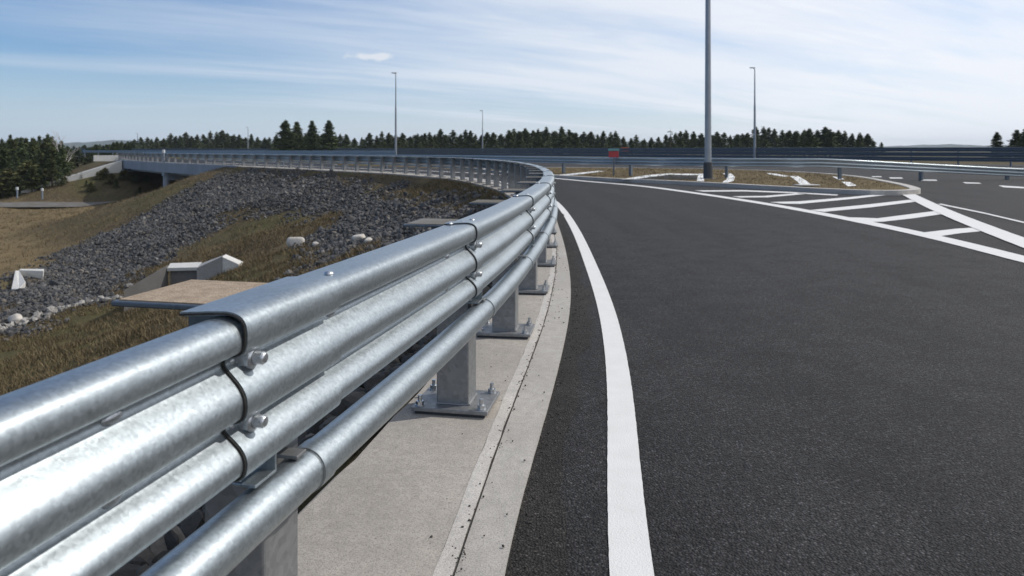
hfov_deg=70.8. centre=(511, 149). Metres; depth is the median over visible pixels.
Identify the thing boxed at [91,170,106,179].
bush
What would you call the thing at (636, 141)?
conifer
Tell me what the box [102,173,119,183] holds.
bush
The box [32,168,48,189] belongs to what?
bush
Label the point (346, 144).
conifer
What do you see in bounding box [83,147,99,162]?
conifer
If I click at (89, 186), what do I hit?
bush
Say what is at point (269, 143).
conifer
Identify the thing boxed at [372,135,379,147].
conifer
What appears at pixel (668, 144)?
conifer
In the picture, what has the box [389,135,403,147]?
conifer
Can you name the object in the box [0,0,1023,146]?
sky
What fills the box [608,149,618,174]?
marker board
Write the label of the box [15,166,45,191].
bush
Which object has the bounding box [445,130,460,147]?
conifer
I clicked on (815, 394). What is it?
road
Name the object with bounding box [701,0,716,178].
street lamp
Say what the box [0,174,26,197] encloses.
bush
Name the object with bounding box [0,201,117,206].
road
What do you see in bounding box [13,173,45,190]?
bush
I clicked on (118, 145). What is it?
conifer
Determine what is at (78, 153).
conifer
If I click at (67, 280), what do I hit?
riprap
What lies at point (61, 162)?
conifer
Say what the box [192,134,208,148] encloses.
conifer
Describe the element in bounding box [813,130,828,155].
conifer
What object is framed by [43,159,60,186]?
tree
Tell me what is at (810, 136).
conifer
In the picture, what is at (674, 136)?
conifer
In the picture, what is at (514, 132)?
conifer
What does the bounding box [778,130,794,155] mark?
conifer
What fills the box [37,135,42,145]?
conifer
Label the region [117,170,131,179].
bush
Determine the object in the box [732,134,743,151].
conifer
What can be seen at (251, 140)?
conifer
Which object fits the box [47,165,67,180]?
bush
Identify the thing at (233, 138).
conifer
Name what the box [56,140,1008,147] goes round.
hill
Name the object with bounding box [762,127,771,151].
conifer
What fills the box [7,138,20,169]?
conifer
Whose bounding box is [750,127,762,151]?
conifer
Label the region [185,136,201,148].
conifer
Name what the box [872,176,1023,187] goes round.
dashes
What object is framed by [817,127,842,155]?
conifer
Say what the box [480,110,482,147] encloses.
street lamp
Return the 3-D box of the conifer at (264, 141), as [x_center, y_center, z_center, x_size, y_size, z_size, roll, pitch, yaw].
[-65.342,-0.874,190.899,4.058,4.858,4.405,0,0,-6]
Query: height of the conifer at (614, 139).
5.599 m
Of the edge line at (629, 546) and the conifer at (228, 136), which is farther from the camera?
the conifer at (228, 136)
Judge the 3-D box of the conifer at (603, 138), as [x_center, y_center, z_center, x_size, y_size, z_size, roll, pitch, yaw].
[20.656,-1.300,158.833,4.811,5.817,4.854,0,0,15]
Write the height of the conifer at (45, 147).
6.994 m
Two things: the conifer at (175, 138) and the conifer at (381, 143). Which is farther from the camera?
the conifer at (175, 138)
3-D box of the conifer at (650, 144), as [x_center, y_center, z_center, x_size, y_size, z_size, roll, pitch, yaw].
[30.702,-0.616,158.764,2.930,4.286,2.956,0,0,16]
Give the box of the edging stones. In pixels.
[0,294,123,331]
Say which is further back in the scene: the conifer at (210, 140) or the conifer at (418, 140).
the conifer at (210, 140)
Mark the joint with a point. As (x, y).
(454, 572)
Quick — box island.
[491,168,908,189]
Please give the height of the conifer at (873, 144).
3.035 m
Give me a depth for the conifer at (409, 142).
168.18 m
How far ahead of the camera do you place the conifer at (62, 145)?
109.45 m
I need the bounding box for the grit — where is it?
[430,237,589,575]
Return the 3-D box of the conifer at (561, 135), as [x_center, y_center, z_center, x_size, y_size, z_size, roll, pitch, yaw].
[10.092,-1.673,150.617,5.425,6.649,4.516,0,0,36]
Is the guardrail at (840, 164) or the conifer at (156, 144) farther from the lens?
the conifer at (156, 144)
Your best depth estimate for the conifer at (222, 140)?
194.03 m
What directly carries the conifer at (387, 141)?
on the ground at (66, 193)
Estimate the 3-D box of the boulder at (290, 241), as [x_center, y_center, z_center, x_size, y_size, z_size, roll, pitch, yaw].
[-7.366,3.222,24.599,0.652,0.464,0.458,0,0,0]
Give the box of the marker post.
[162,150,164,163]
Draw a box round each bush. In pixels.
[0,168,22,198]
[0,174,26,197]
[0,180,12,198]
[8,160,39,189]
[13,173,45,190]
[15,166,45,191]
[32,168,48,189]
[37,168,51,184]
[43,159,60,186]
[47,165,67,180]
[59,177,65,185]
[84,182,97,190]
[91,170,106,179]
[100,167,109,178]
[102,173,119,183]
[113,178,119,188]
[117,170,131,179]
[134,186,141,193]
[142,174,148,181]
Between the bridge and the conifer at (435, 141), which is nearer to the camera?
the bridge
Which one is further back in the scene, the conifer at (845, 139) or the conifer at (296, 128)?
the conifer at (845, 139)
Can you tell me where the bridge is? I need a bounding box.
[21,155,337,193]
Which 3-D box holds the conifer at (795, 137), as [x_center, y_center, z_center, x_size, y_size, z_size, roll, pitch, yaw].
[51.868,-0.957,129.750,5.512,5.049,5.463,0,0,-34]
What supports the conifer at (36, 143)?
on the ground at (66, 193)
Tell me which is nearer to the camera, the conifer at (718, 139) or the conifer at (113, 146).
the conifer at (113, 146)
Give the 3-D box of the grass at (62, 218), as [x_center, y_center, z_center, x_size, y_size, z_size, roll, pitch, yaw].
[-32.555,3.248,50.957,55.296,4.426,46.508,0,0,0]
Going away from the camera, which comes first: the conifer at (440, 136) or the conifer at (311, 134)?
the conifer at (311, 134)
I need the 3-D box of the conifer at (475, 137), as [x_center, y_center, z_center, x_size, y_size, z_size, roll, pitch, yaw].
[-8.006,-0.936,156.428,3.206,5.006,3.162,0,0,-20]
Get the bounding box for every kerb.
[166,162,570,575]
[482,167,920,194]
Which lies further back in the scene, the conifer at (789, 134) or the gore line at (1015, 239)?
the conifer at (789, 134)
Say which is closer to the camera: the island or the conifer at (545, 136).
the island
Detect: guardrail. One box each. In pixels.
[0,152,557,575]
[72,147,1023,165]
[83,150,395,158]
[145,153,1023,180]
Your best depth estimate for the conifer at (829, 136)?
126.43 m
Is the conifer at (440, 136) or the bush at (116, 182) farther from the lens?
the conifer at (440, 136)
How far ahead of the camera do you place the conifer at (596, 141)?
170.55 m
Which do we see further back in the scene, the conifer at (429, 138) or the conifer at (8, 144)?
the conifer at (429, 138)
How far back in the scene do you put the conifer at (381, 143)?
151.84 m
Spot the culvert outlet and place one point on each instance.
(18, 281)
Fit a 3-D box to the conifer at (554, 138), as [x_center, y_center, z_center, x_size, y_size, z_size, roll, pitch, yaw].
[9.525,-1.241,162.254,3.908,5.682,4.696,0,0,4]
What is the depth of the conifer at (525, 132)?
163.58 m
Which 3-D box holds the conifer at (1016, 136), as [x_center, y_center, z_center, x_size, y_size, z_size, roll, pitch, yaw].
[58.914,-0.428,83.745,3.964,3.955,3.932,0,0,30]
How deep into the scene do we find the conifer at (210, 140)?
210.79 m
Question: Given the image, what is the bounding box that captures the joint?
[452,236,556,575]
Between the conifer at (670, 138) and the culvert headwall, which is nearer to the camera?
the culvert headwall
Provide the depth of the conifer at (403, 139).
155.63 m
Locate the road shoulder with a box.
[492,181,592,575]
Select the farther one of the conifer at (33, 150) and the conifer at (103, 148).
the conifer at (103, 148)
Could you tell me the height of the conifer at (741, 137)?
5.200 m
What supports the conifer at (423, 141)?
on the ground at (66, 193)
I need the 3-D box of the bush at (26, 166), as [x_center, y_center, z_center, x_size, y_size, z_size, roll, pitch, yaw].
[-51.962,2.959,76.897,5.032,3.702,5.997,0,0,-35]
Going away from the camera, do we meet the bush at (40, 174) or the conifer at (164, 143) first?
the bush at (40, 174)
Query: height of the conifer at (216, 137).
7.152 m
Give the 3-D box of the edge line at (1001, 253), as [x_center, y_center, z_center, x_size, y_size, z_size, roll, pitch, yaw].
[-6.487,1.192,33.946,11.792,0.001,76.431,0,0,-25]
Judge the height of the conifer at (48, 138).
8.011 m
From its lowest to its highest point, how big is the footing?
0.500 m
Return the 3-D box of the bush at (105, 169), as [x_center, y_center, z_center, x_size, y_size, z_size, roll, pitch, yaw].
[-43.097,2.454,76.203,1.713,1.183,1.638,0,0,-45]
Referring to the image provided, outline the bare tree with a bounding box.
[51,130,79,161]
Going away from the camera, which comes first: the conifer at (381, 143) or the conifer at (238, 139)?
the conifer at (381, 143)
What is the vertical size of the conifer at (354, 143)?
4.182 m
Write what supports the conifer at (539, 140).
on the ground at (66, 193)
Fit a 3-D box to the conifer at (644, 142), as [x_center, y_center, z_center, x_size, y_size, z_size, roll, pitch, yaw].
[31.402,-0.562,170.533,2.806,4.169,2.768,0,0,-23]
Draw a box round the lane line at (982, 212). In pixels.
[939,204,1023,222]
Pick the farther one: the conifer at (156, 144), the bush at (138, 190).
the conifer at (156, 144)
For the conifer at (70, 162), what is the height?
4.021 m
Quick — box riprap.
[0,167,508,340]
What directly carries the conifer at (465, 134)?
on the ground at (66, 193)
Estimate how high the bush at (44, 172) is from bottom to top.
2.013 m
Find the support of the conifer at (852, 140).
on the ground at (66, 193)
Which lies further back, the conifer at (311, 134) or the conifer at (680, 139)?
the conifer at (680, 139)
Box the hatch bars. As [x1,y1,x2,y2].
[695,190,979,235]
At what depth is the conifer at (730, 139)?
170.03 m
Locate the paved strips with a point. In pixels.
(796, 179)
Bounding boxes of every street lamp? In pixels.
[391,72,396,154]
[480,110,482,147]
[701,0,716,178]
[750,67,755,157]
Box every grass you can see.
[0,162,401,275]
[549,167,898,188]
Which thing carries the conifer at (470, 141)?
on the ground at (66, 193)
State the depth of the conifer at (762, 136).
149.25 m
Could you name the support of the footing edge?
on the footing
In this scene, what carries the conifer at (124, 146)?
on the ground at (66, 193)
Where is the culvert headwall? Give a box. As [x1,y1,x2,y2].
[124,254,242,312]
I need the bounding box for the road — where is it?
[125,156,1023,575]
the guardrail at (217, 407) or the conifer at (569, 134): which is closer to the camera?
the guardrail at (217, 407)
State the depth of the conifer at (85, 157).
120.23 m
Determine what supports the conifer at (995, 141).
on the ground at (66, 193)
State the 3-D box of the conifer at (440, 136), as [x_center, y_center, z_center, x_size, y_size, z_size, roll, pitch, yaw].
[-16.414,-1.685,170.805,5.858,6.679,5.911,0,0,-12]
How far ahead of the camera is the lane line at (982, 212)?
13.67 m
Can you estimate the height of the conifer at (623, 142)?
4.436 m
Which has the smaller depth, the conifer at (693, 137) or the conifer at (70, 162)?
the conifer at (70, 162)
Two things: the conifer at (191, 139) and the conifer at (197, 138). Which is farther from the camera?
the conifer at (191, 139)
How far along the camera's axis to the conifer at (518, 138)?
154.87 m
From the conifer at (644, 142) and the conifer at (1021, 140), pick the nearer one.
the conifer at (1021, 140)
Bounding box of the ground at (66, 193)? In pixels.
[0,151,1023,510]
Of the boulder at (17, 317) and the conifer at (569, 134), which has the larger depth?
the conifer at (569, 134)
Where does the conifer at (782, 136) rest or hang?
on the ground at (66, 193)
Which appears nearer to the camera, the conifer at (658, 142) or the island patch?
the island patch
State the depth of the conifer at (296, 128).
123.61 m
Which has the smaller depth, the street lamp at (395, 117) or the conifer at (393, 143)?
the street lamp at (395, 117)
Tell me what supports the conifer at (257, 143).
on the ground at (66, 193)
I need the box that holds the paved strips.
[560,171,855,185]
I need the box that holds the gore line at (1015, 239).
[904,194,1023,247]
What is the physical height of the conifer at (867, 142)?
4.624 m
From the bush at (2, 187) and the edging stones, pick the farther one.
the bush at (2, 187)
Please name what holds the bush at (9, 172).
on the ground at (66, 193)
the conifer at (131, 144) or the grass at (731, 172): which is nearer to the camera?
the grass at (731, 172)
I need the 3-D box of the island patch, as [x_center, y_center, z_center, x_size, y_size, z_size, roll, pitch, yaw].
[6.743,1.088,28.663,2.259,0.001,5.410,0,0,27]
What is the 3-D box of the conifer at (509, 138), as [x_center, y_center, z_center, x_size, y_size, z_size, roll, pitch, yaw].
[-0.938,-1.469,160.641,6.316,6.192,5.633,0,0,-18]
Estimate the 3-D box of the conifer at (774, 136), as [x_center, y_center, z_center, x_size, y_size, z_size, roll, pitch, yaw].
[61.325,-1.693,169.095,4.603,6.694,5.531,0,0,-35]
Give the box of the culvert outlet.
[11,269,43,289]
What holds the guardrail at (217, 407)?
on the footing
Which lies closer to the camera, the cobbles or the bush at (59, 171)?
the cobbles
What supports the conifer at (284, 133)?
on the ground at (66, 193)
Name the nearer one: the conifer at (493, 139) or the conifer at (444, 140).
the conifer at (493, 139)
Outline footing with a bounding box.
[237,166,551,575]
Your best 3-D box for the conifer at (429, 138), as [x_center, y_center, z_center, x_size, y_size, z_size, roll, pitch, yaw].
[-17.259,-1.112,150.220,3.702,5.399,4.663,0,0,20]
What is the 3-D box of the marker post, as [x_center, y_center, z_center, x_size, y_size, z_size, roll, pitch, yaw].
[-29.900,0.630,61.800,0.200,1.220,0.120,0,0,0]
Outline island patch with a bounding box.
[639,175,696,179]
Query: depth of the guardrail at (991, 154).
70.24 m
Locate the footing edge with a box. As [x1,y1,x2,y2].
[257,166,555,575]
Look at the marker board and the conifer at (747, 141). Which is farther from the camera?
the conifer at (747, 141)
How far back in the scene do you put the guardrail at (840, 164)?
28.53 m
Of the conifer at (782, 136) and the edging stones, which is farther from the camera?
the conifer at (782, 136)
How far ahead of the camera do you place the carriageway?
20.22 m
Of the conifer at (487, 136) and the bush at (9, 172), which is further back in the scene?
the conifer at (487, 136)
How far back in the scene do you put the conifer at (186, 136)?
209.77 m
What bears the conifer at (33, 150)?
on the ground at (66, 193)
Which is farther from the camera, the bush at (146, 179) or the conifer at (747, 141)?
the conifer at (747, 141)
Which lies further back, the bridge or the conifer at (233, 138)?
the conifer at (233, 138)
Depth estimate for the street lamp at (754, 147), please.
69.91 m
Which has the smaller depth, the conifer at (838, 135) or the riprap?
the riprap
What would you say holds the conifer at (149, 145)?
on the ground at (66, 193)
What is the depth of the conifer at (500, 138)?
167.56 m
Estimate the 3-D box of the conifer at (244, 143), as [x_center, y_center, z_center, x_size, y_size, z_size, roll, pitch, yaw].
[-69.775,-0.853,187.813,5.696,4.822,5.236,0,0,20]
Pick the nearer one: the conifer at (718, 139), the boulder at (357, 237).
the boulder at (357, 237)
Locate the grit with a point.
(483, 496)
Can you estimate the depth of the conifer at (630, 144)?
147.99 m
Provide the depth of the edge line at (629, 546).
2.83 m
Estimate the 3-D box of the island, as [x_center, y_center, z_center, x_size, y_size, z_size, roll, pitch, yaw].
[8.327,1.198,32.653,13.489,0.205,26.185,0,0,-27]
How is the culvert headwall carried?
on the ground at (66, 193)
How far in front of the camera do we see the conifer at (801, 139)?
124.52 m
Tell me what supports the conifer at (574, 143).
on the ground at (66, 193)
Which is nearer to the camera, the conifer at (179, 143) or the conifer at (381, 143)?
the conifer at (381, 143)
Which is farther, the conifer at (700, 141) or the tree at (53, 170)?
the conifer at (700, 141)
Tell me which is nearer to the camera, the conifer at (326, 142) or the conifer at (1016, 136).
the conifer at (1016, 136)
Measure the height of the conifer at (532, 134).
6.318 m
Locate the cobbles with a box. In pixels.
[110,281,491,575]
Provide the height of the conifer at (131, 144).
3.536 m
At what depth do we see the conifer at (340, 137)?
198.81 m
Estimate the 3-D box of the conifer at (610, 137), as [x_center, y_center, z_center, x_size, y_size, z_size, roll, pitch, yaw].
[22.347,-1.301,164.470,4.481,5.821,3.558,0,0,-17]
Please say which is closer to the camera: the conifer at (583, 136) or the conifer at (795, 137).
the conifer at (795, 137)
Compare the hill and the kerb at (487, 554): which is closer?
the kerb at (487, 554)
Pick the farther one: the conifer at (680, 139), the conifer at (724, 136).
the conifer at (724, 136)
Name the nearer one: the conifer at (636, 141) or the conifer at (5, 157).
the conifer at (5, 157)
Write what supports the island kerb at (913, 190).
on the carriageway
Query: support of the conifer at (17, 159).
on the ground at (66, 193)
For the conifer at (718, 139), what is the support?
on the ground at (66, 193)
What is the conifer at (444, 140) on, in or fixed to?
on the ground at (66, 193)
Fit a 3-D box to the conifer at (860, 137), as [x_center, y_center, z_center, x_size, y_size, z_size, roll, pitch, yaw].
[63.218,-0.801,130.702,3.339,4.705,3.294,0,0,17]
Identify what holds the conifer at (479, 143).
on the ground at (66, 193)
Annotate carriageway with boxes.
[530,163,1023,233]
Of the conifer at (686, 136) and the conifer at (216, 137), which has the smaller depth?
the conifer at (686, 136)
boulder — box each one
[8,313,21,322]
[286,237,304,246]
[351,234,364,240]
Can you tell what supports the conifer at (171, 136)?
on the ground at (66, 193)
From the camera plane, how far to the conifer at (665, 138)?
166.45 m
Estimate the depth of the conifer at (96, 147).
128.36 m
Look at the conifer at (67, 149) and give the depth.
121.24 m
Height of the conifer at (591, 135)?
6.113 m
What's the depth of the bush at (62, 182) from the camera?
73.82 m
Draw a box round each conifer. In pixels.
[0,144,14,175]
[2,140,12,159]
[6,142,30,175]
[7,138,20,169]
[23,138,28,158]
[27,139,38,167]
[28,140,40,162]
[34,137,50,170]
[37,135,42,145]
[42,133,51,144]
[42,143,57,179]
[55,147,73,175]
[56,140,69,164]
[65,147,76,167]
[66,151,75,168]
[70,148,87,166]
[76,147,95,163]
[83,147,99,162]
[86,144,100,154]
[97,145,107,154]
[108,141,121,153]
[108,142,117,154]
[122,143,127,155]
[127,141,137,148]
[137,137,147,148]
[143,137,152,148]
[152,137,162,148]
[158,138,172,148]
[164,133,176,148]
[170,136,185,148]
[172,136,185,148]
[182,132,194,148]
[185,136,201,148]
[189,134,203,148]
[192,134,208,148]
[204,130,214,150]
[209,132,218,150]
[212,129,233,150]
[223,133,233,150]
[228,134,236,150]
[232,135,243,150]
[240,137,255,150]
[248,134,255,150]
[252,137,261,150]
[258,138,271,150]
[265,137,272,150]
[268,119,299,150]
[286,122,307,148]
[300,120,320,150]
[313,120,341,150]
[337,133,342,147]
[338,134,354,148]
[351,138,361,148]
[358,133,373,148]
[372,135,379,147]
[377,131,386,147]
[384,132,392,147]
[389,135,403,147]
[397,133,410,147]
[406,136,413,147]
[412,133,423,147]
[421,133,427,147]
[424,132,434,147]
[432,134,438,147]
[434,129,449,147]
[439,135,450,147]
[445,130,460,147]
[459,130,468,147]
[460,130,478,147]
[472,134,477,147]
[474,135,488,153]
[478,132,499,153]
[483,132,502,153]
[496,135,506,153]
[500,130,520,153]
[509,129,520,153]
[511,131,526,153]
[515,128,533,147]
[527,130,539,153]
[531,128,547,153]
[534,127,552,153]
[551,132,557,153]
[553,126,570,153]
[560,129,576,153]
[567,132,586,147]
[577,132,590,147]
[587,131,595,147]
[594,134,599,147]
[596,131,610,147]
[606,132,616,147]
[607,131,621,147]
[620,136,627,146]
[624,138,636,147]
[633,135,641,147]
[640,139,647,147]
[647,137,654,154]
[653,137,664,154]
[657,134,668,154]
[665,136,676,147]
[667,127,672,154]
[671,131,690,154]
[672,133,681,154]
[682,129,690,154]
[687,131,697,154]
[690,133,711,154]
[711,131,726,151]
[717,132,733,151]
[727,135,734,151]
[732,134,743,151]
[739,133,748,147]
[740,133,756,151]
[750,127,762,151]
[756,126,770,155]
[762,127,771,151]
[766,128,777,151]
[773,130,787,151]
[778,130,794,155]
[782,130,812,155]
[794,130,813,155]
[799,128,821,155]
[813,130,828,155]
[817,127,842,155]
[818,129,841,155]
[834,130,845,151]
[840,131,850,151]
[847,133,855,151]
[851,132,865,151]
[860,133,881,151]
[870,141,878,151]
[987,132,1003,146]
[1004,130,1022,146]
[1013,129,1023,157]
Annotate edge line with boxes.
[128,159,653,575]
[228,163,1023,262]
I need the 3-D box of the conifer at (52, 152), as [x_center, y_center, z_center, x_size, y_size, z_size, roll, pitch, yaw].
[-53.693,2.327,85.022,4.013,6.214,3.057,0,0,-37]
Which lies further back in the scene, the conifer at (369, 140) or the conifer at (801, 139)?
the conifer at (369, 140)
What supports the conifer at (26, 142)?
on the ground at (66, 193)

